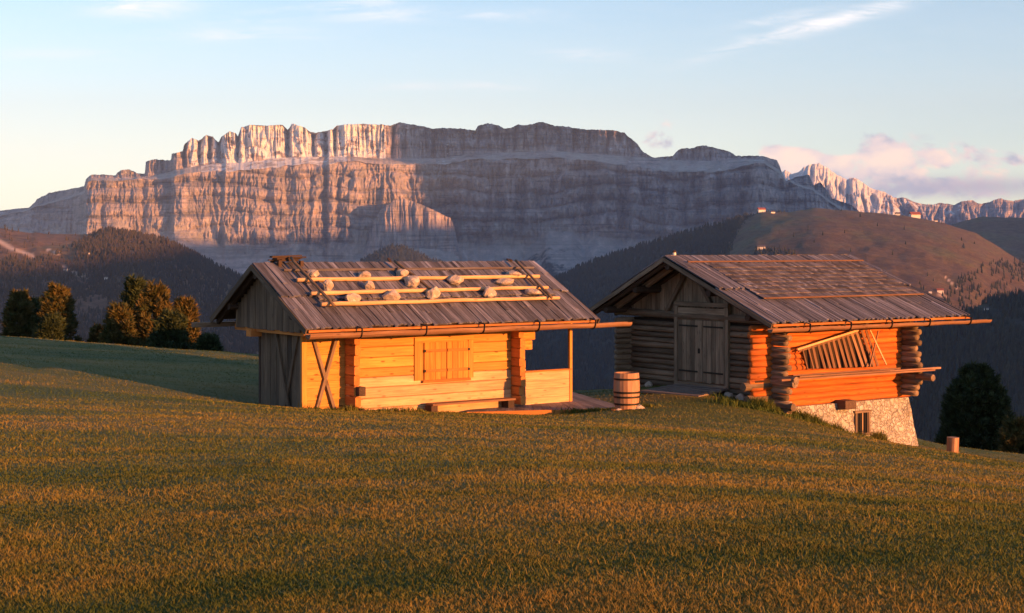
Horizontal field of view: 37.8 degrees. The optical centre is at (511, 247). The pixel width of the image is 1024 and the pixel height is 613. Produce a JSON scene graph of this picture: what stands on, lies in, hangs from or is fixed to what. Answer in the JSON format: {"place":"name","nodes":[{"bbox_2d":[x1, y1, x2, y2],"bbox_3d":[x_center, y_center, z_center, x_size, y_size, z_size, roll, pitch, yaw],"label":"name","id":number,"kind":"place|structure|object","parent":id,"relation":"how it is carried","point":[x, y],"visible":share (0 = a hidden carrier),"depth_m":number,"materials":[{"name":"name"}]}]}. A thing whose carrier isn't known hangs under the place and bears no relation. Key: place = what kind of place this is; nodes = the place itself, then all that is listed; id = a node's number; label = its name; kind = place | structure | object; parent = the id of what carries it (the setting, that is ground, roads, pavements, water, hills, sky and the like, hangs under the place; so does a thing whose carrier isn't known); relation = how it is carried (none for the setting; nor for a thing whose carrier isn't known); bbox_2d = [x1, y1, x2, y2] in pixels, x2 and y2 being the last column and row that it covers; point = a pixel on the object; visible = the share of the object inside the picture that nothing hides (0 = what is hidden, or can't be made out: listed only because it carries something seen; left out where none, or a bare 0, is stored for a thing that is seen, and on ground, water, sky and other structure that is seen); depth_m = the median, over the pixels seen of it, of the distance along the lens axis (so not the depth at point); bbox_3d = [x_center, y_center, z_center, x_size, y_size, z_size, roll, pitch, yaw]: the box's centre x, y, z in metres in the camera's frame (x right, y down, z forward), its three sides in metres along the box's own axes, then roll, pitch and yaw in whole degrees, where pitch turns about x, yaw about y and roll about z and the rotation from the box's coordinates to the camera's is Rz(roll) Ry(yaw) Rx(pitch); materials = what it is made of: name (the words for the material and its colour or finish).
{"place":"outdoors","nodes":[
{"label":"outdoors","id":0,"kind":"place"},
{"bbox_2d":[0,228,258,353],"bbox_3d":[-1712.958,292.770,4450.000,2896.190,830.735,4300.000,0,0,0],"label":"hill","id":1,"kind":"structure","parent":0,"point":[41,243],"depth_m":4751.91,"materials":[{"name":"green plant"}]},
{"bbox_2d":[0,225,258,353],"bbox_3d":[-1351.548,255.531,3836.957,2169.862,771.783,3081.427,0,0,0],"label":"forest","id":2,"kind":"object","parent":1,"relation":"on","point":[184,256],"visible":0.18,"depth_m":4542.62,"materials":[{"name":"green plant"}]},
{"bbox_2d":[364,246,434,261],"bbox_3d":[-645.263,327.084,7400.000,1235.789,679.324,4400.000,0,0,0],"label":"forest knoll","id":3,"kind":"structure","parent":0,"point":[401,254],"depth_m":8082.22,"materials":[{"name":"green plant"}]},
{"bbox_2d":[364,198,459,261],"bbox_3d":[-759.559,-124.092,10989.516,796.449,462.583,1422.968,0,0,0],"label":"rock buttress","id":4,"kind":"object","parent":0,"point":[430,233],"visible":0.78,"depth_m":10675.12,"materials":[{"name":"grey stone"}]},
{"bbox_2d":[0,122,858,277],"bbox_3d":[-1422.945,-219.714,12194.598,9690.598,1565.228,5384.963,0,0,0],"label":"rock massif","id":5,"kind":"structure","parent":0,"point":[552,200],"depth_m":11210.42,"materials":[{"name":"grey stone"}]},
{"bbox_2d":[0,336,1023,612],"bbox_3d":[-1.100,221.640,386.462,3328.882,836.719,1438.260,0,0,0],"label":"meadow","id":6,"kind":"structure","parent":0,"point":[176,380],"depth_m":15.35,"materials":[{"name":"green plant"}]},
{"bbox_2d":[0,287,37,337],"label":"stone pine","id":7,"kind":"object","parent":6,"relation":"on","point":[18,308],"visible":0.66,"depth_m":66.71,"materials":[{"name":"green plant"}]},
{"bbox_2d":[27,296,42,325],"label":"stone pine","id":8,"kind":"object","parent":6,"relation":"on","point":[36,301],"visible":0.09,"depth_m":69.66,"materials":[{"name":"green plant"}]},
{"bbox_2d":[35,311,67,339],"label":"stone pine","id":9,"kind":"object","parent":6,"relation":"on","point":[52,326],"visible":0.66,"depth_m":60.72,"materials":[{"name":"green plant"}]},
{"bbox_2d":[29,281,83,341],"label":"stone pine","id":10,"kind":"object","parent":6,"relation":"on","point":[56,297],"visible":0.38,"depth_m":64.73,"materials":[{"name":"green plant"}]},
{"bbox_2d":[86,322,112,343],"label":"stone pine","id":11,"kind":"object","parent":6,"relation":"on","point":[93,333],"visible":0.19,"depth_m":62.73,"materials":[{"name":"green plant"}]},
{"bbox_2d":[97,300,139,345],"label":"stone pine","id":12,"kind":"object","parent":6,"relation":"on","point":[114,327],"visible":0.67,"depth_m":60.65,"materials":[{"name":"green plant"}]},
{"bbox_2d":[117,273,151,330],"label":"stone pine","id":13,"kind":"object","parent":6,"relation":"on","point":[132,291],"visible":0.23,"depth_m":64.65,"materials":[{"name":"green plant"}]},
{"bbox_2d":[133,278,175,346],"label":"stone pine","id":14,"kind":"object","parent":6,"relation":"on","point":[153,299],"visible":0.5,"depth_m":61.62,"materials":[{"name":"green plant"}]},
{"bbox_2d":[145,308,193,349],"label":"stone pine","id":15,"kind":"object","parent":6,"relation":"on","point":[169,328],"visible":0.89,"depth_m":57.63,"materials":[{"name":"green plant"}]},
{"bbox_2d":[172,295,201,342],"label":"stone pine","id":16,"kind":"object","parent":6,"relation":"on","point":[186,305],"visible":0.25,"depth_m":62.77,"materials":[{"name":"green plant"}]},
{"bbox_2d":[190,332,226,350],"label":"bush","id":17,"kind":"object","parent":6,"relation":"on","point":[208,341],"visible":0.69,"depth_m":56.71,"materials":[{"name":"green plant"}]},
{"bbox_2d":[191,255,631,410],"bbox_3d":[-2.404,2.286,37.561,9.700,4.229,5.382,0,0,-36],"label":"log hut","id":18,"kind":"object","parent":6,"relation":"on","point":[372,349],"visible":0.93,"depth_m":35.73,"materials":[{"name":"brown wood"}]},
{"bbox_2d":[307,269,318,276],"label":"roof stone","id":19,"kind":"object","parent":18,"relation":"on","point":[312,273],"visible":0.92,"depth_m":35.13,"materials":[{"name":"beige stone"}]},
{"bbox_2d":[323,279,333,290],"bbox_3d":[-4.279,0.884,34.853,0.247,0.309,0.279,0,0,0],"label":"roof stone","id":20,"kind":"object","parent":18,"relation":"on","point":[328,284],"visible":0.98,"depth_m":34.76,"materials":[{"name":"grey stone"}]},
{"bbox_2d":[345,293,360,300],"bbox_3d":[-3.687,1.173,34.634,0.375,0.262,0.458,0,0,0],"label":"roof stone","id":21,"kind":"object","parent":18,"relation":"on","point":[352,297],"visible":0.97,"depth_m":34.50,"materials":[{"name":"grey stone"}]},
{"bbox_2d":[358,271,370,276],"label":"roof stone","id":22,"kind":"object","parent":18,"relation":"on","point":[364,274],"visible":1,"depth_m":35.85,"materials":[{"name":"beige stone"}]},
{"bbox_2d":[364,281,374,289],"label":"roof stone","id":23,"kind":"object","parent":18,"relation":"on","point":[368,285],"visible":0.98,"depth_m":35.40,"materials":[{"name":"grey stone"}]},
{"bbox_2d":[382,289,400,299],"bbox_3d":[-2.853,1.138,35.315,0.449,0.317,0.284,0,0,0],"label":"roof stone","id":24,"kind":"object","parent":18,"relation":"on","point":[393,294],"visible":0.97,"depth_m":35.24,"materials":[{"name":"grey stone"}]},
{"bbox_2d":[396,269,408,275],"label":"roof stone","id":25,"kind":"object","parent":18,"relation":"on","point":[402,272],"visible":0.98,"depth_m":36.47,"materials":[{"name":"beige stone"}]},
{"bbox_2d":[404,275,419,287],"bbox_3d":[-2.414,0.831,36.342,0.382,0.318,0.519,0,0,-28],"label":"roof stone","id":26,"kind":"object","parent":18,"relation":"on","point":[413,281],"visible":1,"depth_m":36.16,"materials":[{"name":"grey stone"}]},
{"bbox_2d":[425,287,440,299],"bbox_3d":[-1.915,1.095,36.096,0.301,0.319,0.381,0,0,23],"label":"roof stone","id":27,"kind":"object","parent":18,"relation":"on","point":[433,293],"visible":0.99,"depth_m":35.96,"materials":[{"name":"grey stone"}]},
{"bbox_2d":[414,335,473,382],"bbox_3d":[-1.622,2.685,36.140,1.690,1.090,0.092,0,0,-36],"label":"window shutter","id":28,"kind":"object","parent":18,"relation":"in","point":[443,361],"depth_m":36.11,"materials":[{"name":"brown wood"}]},
{"bbox_2d":[446,274,463,284],"bbox_3d":[-1.399,0.793,37.139,0.438,0.268,0.468,0,0,23],"label":"roof stone","id":29,"kind":"object","parent":18,"relation":"on","point":[455,279],"visible":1,"depth_m":36.98,"materials":[{"name":"beige stone"}]},
{"bbox_2d":[483,286,496,297],"bbox_3d":[-0.552,1.107,37.041,0.348,0.307,0.356,0,0,0],"label":"roof stone","id":30,"kind":"object","parent":18,"relation":"on","point":[489,292],"visible":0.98,"depth_m":36.92,"materials":[{"name":"grey stone"}]},
{"bbox_2d":[494,278,513,284],"bbox_3d":[-0.215,0.857,37.883,0.547,0.194,0.400,0,0,0],"label":"roof stone","id":31,"kind":"object","parent":18,"relation":"on","point":[504,281],"visible":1,"depth_m":37.76,"materials":[{"name":"grey stone"}]},
{"bbox_2d":[505,270,520,275],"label":"roof stone","id":32,"kind":"object","parent":18,"relation":"on","point":[514,273],"visible":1,"depth_m":38.34,"materials":[{"name":"beige stone"}]},
{"bbox_2d":[525,288,541,294],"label":"roof stone","id":33,"kind":"object","parent":18,"relation":"on","point":[530,291],"visible":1,"depth_m":37.68,"materials":[{"name":"grey stone"}]},
{"bbox_2d":[425,397,515,411],"bbox_3d":[-1.007,3.942,36.299,2.449,0.475,0.360,0,0,-36],"label":"bench","id":34,"kind":"object","parent":6,"relation":"on","point":[467,405],"visible":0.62,"depth_m":36.34,"materials":[{"name":"brown wood"}]},
{"bbox_2d":[298,397,769,412],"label":"tall grass","id":35,"kind":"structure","parent":6,"relation":"on","point":[351,408],"depth_m":34.62,"materials":[{"name":"green plant"}]},
{"bbox_2d":[466,392,614,414],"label":"wooden deck","id":36,"kind":"structure","parent":6,"relation":"on","point":[580,401],"depth_m":36.90,"materials":[{"name":"brown wood"}]},
{"bbox_2d":[554,403,660,413],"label":"tall grass","id":37,"kind":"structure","parent":6,"relation":"on","point":[578,410],"depth_m":36.20,"materials":[{"name":"green plant"}]},
{"bbox_2d":[644,381,652,386],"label":"rock","id":38,"kind":"object","parent":6,"relation":"on","point":[648,384],"visible":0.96,"depth_m":41.10,"materials":[{"name":"stone"}]},
{"bbox_2d":[640,383,727,396],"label":"plank ramp","id":39,"kind":"structure","parent":6,"relation":"on","point":[692,390],"depth_m":39.35,"materials":[{"name":"wood"}]},
{"bbox_2d":[724,392,732,396],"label":"rock","id":40,"kind":"object","parent":6,"relation":"on","point":[729,394],"visible":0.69,"depth_m":38.98,"materials":[{"name":"stone"}]},
{"bbox_2d":[735,393,744,400],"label":"rock","id":41,"kind":"object","parent":6,"relation":"on","point":[740,396],"visible":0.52,"depth_m":38.79,"materials":[{"name":"stone"}]},
{"bbox_2d":[589,250,991,445],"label":"hay barn","id":42,"kind":"structure","parent":6,"relation":"on","point":[746,326],"depth_m":40.36,"materials":[{"name":"brown wood"}]},
{"bbox_2d":[678,319,698,381],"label":"door","id":43,"kind":"structure","parent":42,"relation":"in","point":[688,330],"depth_m":40.79,"materials":[{"name":"grey wood"}]},
{"bbox_2d":[703,321,723,383],"bbox_3d":[5.381,2.798,39.973,0.058,1.675,0.843,0,0,-35],"label":"door","id":44,"kind":"structure","parent":42,"relation":"in","point":[713,331],"depth_m":39.96,"materials":[{"name":"grey wood"}]},
{"bbox_2d":[778,369,934,380],"bbox_3d":[9.092,3.320,39.135,5.749,0.045,0.140,0,0,-34],"label":"long plank","id":45,"kind":"object","parent":42,"relation":"on","point":[851,375],"visible":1,"depth_m":39.03,"materials":[{"name":"brown wood"}]},
{"bbox_2d":[797,370,889,376],"bbox_3d":[8.645,3.268,38.903,3.350,0.040,0.120,0,0,-34],"label":"long plank","id":46,"kind":"object","parent":45,"relation":"on","point":[843,373],"visible":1,"depth_m":38.78,"materials":[{"name":"brown wood"}]},
{"bbox_2d":[798,367,940,377],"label":"long plank","id":47,"kind":"object","parent":42,"relation":"on","point":[903,369],"visible":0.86,"depth_m":40.47,"materials":[{"name":"brown wood"}]},
{"bbox_2d":[947,437,958,452],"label":"tree stump","id":48,"kind":"object","parent":6,"relation":"on","point":[952,444],"visible":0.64,"depth_m":40.88,"materials":[{"name":"brown wood"}]},
{"bbox_2d":[933,360,1020,450],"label":"stone pine","id":49,"kind":"object","parent":6,"relation":"on","point":[976,406],"visible":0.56,"depth_m":65.13,"materials":[{"name":"green plant"}]},
{"bbox_2d":[995,414,1023,453],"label":"stone pine","id":50,"kind":"object","parent":6,"relation":"on","point":[1011,438],"visible":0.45,"depth_m":61.72,"materials":[{"name":"green plant"}]},
{"bbox_2d":[0,0,1023,210],"label":"sky","id":51,"kind":"structure","parent":0,"point":[918,101],"materials":[{"name":"blue"}]},
{"bbox_2d":[525,223,732,389],"bbox_3d":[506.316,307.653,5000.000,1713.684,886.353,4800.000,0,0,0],"label":"forest slope","id":52,"kind":"structure","parent":0,"point":[608,374],"depth_m":4678.10,"materials":[{"name":"green plant"}]},
{"bbox_2d":[704,390,889,440],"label":"tall grass","id":53,"kind":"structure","parent":0,"point":[754,403],"depth_m":37.58,"materials":[{"name":"green plant"}]},
{"bbox_2d":[720,208,1023,321],"bbox_3d":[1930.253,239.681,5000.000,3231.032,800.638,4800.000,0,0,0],"label":"hill","id":54,"kind":"structure","parent":0,"point":[940,255],"depth_m":5132.56,"materials":[{"name":"brown plant"}]},
{"bbox_2d":[757,208,765,212],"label":"mountain chalet","id":55,"kind":"object","parent":54,"relation":"on","point":[761,209],"visible":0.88,"depth_m":5987.12,"materials":[{"name":"white paint"}]},
{"bbox_2d":[709,209,1023,442],"bbox_3d":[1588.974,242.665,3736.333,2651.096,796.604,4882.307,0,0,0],"label":"forest","id":56,"kind":"object","parent":54,"relation":"on","point":[950,341],"visible":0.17,"depth_m":2736.91,"materials":[{"name":"green plant"}]},
{"bbox_2d":[908,212,920,217],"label":"mountain chalet","id":57,"kind":"object","parent":54,"relation":"on","point":[914,214],"visible":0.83,"depth_m":5983.91,"materials":[{"name":"white paint"}]},
{"bbox_2d":[936,288,943,293],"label":"mountain chalet","id":58,"kind":"object","parent":54,"relation":"on","point":[939,290],"visible":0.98,"depth_m":4430.64,"materials":[{"name":"white paint"}]},
{"bbox_2d":[782,163,1023,224],"bbox_3d":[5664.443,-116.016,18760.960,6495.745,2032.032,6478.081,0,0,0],"label":"snowy range","id":59,"kind":"structure","parent":0,"point":[859,195],"depth_m":19789.94,"materials":[{"name":"grey stone"}]},
{"bbox_2d":[910,296,1023,440],"bbox_3d":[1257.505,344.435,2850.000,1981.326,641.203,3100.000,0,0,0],"label":"forest slope","id":60,"kind":"structure","parent":0,"point":[994,311],"depth_m":2744.55,"materials":[{"name":"green plant"}]},
{"bbox_2d":[951,216,1023,261],"bbox_3d":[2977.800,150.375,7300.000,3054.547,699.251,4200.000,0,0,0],"label":"green hill","id":61,"kind":"structure","parent":0,"point":[1006,234],"depth_m":7583.69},
{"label":"long plank","id":62,"kind":"object","parent":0,"visible":0},
{"bbox_2d":[792,329,900,376],"bbox_3d":[8.842,2.728,39.445,4.085,1.135,0.255,0,0,-35],"label":"slatted rack","id":63,"kind":"object","parent":62,"relation":"on","point":[829,340],"visible":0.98,"depth_m":39.47,"materials":[{"name":"brown wood"}]},
{"bbox_3d":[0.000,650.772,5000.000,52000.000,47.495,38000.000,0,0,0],"label":"valley ground","id":64,"kind":"structure","parent":0,"visible":0},
{"bbox_2d":[360,210,785,389],"bbox_3d":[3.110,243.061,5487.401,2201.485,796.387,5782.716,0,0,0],"label":"valley forest","id":65,"kind":"object","parent":64,"relation":"on","point":[603,357],"visible":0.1,"depth_m":5446.18,"materials":[{"name":"green plant"}]},
{"bbox_3d":[2.661,3.912,35.300,0.600,0.220,0.260,0,0,-11],"label":"timber block","id":66,"kind":"object","parent":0,"visible":0},
{"bbox_2d":[613,372,639,408],"bbox_3d":[2.711,3.372,35.400,0.645,0.840,0.645,0,0,0],"label":"wooden barrel","id":67,"kind":"object","parent":66,"relation":"on","point":[626,392],"visible":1,"depth_m":35.15,"materials":[{"name":"brown wood"}]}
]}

